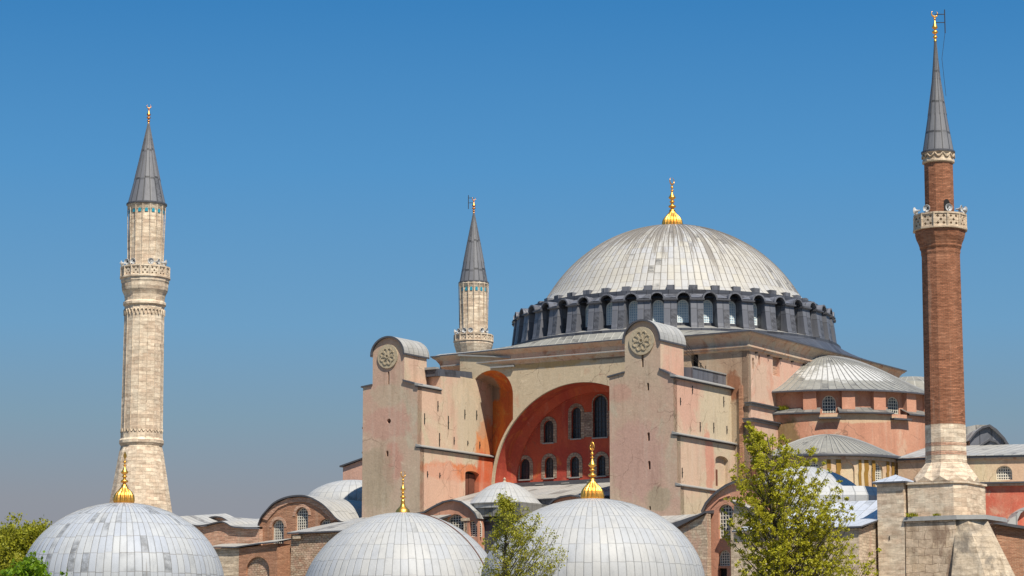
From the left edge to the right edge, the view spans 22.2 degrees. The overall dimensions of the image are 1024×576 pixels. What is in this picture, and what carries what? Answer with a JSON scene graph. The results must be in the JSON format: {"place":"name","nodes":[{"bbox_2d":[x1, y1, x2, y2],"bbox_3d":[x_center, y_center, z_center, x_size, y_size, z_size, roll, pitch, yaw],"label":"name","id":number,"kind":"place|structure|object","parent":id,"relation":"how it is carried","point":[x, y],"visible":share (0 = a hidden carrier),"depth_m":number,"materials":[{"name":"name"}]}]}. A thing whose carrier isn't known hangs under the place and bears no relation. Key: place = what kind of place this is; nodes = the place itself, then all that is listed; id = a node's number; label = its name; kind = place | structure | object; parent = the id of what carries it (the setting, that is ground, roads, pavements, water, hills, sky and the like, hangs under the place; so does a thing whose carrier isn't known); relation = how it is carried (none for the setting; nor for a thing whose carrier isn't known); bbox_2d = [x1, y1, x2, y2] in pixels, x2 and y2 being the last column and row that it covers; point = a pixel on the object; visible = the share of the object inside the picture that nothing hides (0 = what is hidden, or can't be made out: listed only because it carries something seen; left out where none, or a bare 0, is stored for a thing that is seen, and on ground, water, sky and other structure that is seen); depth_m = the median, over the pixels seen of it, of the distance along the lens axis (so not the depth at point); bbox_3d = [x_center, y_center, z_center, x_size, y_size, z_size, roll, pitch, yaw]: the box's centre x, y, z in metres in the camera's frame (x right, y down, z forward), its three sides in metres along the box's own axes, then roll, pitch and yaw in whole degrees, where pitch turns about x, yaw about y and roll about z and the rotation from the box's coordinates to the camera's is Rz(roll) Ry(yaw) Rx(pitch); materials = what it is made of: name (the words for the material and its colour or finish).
{"place":"outdoors","nodes":[
{"label":"outdoors","id":0,"kind":"place"},
{"bbox_2d":[109,107,171,511],"bbox_3d":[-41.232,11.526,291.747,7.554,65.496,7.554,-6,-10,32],"label":"minaret","id":1,"kind":"object","parent":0,"point":[145,274],"visible":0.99,"depth_m":290.93,"materials":[{"name":"stone"}]},
{"bbox_2d":[180,513,262,547],"bbox_3d":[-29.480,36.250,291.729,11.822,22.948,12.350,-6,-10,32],"label":"wing","id":2,"kind":"structure","parent":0,"point":[217,529],"depth_m":288.07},
{"bbox_2d":[0,0,1023,529],"label":"sky","id":3,"kind":"structure","parent":0,"point":[319,162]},
{"label":"ground","id":4,"kind":"structure","parent":0,"visible":0},
{"bbox_2d":[0,512,21,567],"bbox_3d":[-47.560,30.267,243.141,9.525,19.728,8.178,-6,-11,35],"label":"background tree","id":5,"kind":"object","parent":4,"relation":"on","point":[5,525],"visible":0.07,"depth_m":243.85,"materials":[{"name":"green plant"}]},
{"bbox_2d":[0,512,51,575],"bbox_3d":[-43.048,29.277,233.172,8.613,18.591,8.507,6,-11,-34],"label":"background tree","id":6,"kind":"object","parent":4,"relation":"on","point":[18,543],"visible":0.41,"depth_m":232.88,"materials":[{"name":"green plant"}]},
{"bbox_2d":[0,551,67,575],"bbox_3d":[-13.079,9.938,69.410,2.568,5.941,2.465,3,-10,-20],"label":"tree","id":7,"kind":"object","parent":4,"relation":"on","point":[31,565],"visible":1,"depth_m":69.43,"materials":[{"name":"green plant"}]},
{"bbox_2d":[25,452,223,575],"bbox_3d":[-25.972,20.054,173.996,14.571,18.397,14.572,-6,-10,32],"label":"domed tomb","id":8,"kind":"object","parent":4,"relation":"on","point":[123,534],"visible":0.98,"depth_m":169.62,"materials":[{"name":"metal"}]},
{"bbox_2d":[213,538,290,575],"bbox_3d":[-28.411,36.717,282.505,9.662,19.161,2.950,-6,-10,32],"label":"brick front block","id":9,"kind":"structure","parent":4,"relation":"on","point":[267,560],"depth_m":282.11,"materials":[{"name":"brick"}]},
{"bbox_2d":[258,495,361,575],"bbox_3d":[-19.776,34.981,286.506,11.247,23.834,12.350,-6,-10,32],"label":"brick gabled hall","id":10,"kind":"structure","parent":4,"relation":"on","point":[280,518],"depth_m":283.75,"materials":[{"name":"brick"}]},
{"bbox_2d":[287,514,450,575],"bbox_3d":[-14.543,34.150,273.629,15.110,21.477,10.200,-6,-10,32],"label":"rubble hall","id":11,"kind":"structure","parent":4,"relation":"on","point":[307,545],"depth_m":273.68,"materials":[{"name":"stone"}]},
{"bbox_2d":[305,471,486,575],"bbox_3d":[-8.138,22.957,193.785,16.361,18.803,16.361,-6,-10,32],"label":"domed tomb","id":12,"kind":"object","parent":4,"relation":"on","point":[402,540],"visible":0.98,"depth_m":189.29,"materials":[{"name":"metal"}]},
{"bbox_2d":[453,195,493,352],"bbox_3d":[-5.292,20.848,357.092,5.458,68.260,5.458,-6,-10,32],"label":"minaret","id":13,"kind":"object","parent":4,"relation":"on","point":[473,334],"visible":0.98,"depth_m":358.60,"materials":[{"name":"stone"}]},
{"bbox_2d":[478,491,568,575],"bbox_3d":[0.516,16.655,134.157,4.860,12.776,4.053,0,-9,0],"label":"leafy tree","id":14,"kind":"object","parent":4,"relation":"on","point":[507,509],"visible":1,"depth_m":134.21,"materials":[{"name":"green plant"}]},
{"bbox_2d":[481,442,704,575],"bbox_3d":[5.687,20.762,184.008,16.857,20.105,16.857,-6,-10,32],"label":"domed tomb","id":15,"kind":"object","parent":4,"relation":"on","point":[597,531],"visible":0.88,"depth_m":178.69,"materials":[{"name":"metal"}]},
{"bbox_2d":[308,178,1023,554],"bbox_3d":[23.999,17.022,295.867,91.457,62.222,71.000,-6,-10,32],"label":"domed church","id":16,"kind":"structure","parent":4,"relation":"on","point":[666,360],"depth_m":283.75,"materials":[{"name":"pink paint"}]},
{"bbox_2d":[777,405,788,409],"bbox_3d":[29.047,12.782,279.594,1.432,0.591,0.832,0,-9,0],"label":"weed tuft","id":17,"kind":"object","parent":16,"relation":"on","point":[782,408],"visible":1,"depth_m":279.43,"materials":[{"name":"green plant"}]},
{"bbox_2d":[989,507,1023,575],"bbox_3d":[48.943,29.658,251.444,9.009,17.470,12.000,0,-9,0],"label":"stone wall","id":18,"kind":"structure","parent":16,"relation":"attached to","point":[1009,534],"depth_m":250.26,"materials":[{"name":"brick"}]},
{"bbox_2d":[672,510,713,575],"bbox_3d":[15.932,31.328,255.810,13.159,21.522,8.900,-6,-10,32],"label":"lean to","id":19,"kind":"object","parent":4,"relation":"on","point":[695,529],"visible":0.23,"depth_m":250.89,"materials":[{"name":"stone"}]},
{"bbox_2d":[701,479,785,575],"bbox_3d":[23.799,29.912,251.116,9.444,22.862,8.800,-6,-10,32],"label":"pink gabled hall","id":20,"kind":"structure","parent":4,"relation":"on","point":[722,558],"depth_m":251.34,"materials":[{"name":"paint"}]},
{"bbox_2d":[719,421,881,575],"bbox_3d":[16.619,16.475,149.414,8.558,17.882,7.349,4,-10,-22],"label":"leafy tree","id":21,"kind":"object","parent":4,"relation":"on","point":[779,559],"visible":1,"depth_m":149.01,"materials":[{"name":"green plant"}]},
{"bbox_2d":[732,466,878,575],"bbox_3d":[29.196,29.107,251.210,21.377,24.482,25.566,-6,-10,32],"label":"stone hall","id":22,"kind":"structure","parent":4,"relation":"on","point":[863,527],"depth_m":242.33,"materials":[{"name":"beige stone"}]},
{"bbox_2d":[872,475,913,575],"bbox_3d":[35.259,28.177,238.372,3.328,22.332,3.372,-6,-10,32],"label":"stone tower","id":23,"kind":"structure","parent":4,"relation":"on","point":[892,501],"depth_m":238.22,"materials":[{"name":"stone"}]},
{"bbox_2d":[903,9,1014,575],"bbox_3d":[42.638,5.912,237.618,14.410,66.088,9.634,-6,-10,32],"label":"minaret","id":24,"kind":"object","parent":4,"relation":"on","point":[957,537],"visible":1,"depth_m":238.84,"materials":[{"name":"brick"}]},
{"bbox_2d":[906,512,917,516],"bbox_3d":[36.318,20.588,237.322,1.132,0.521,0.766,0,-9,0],"label":"weed tuft","id":25,"kind":"object","parent":24,"relation":"on","point":[912,514],"visible":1,"depth_m":237.19,"materials":[{"name":"green plant"}]},
{"bbox_2d":[944,199,949,210],"bbox_3d":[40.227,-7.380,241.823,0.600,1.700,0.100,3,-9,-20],"label":"balcony door","id":26,"kind":"structure","parent":24,"relation":"in","point":[946,201],"depth_m":241.83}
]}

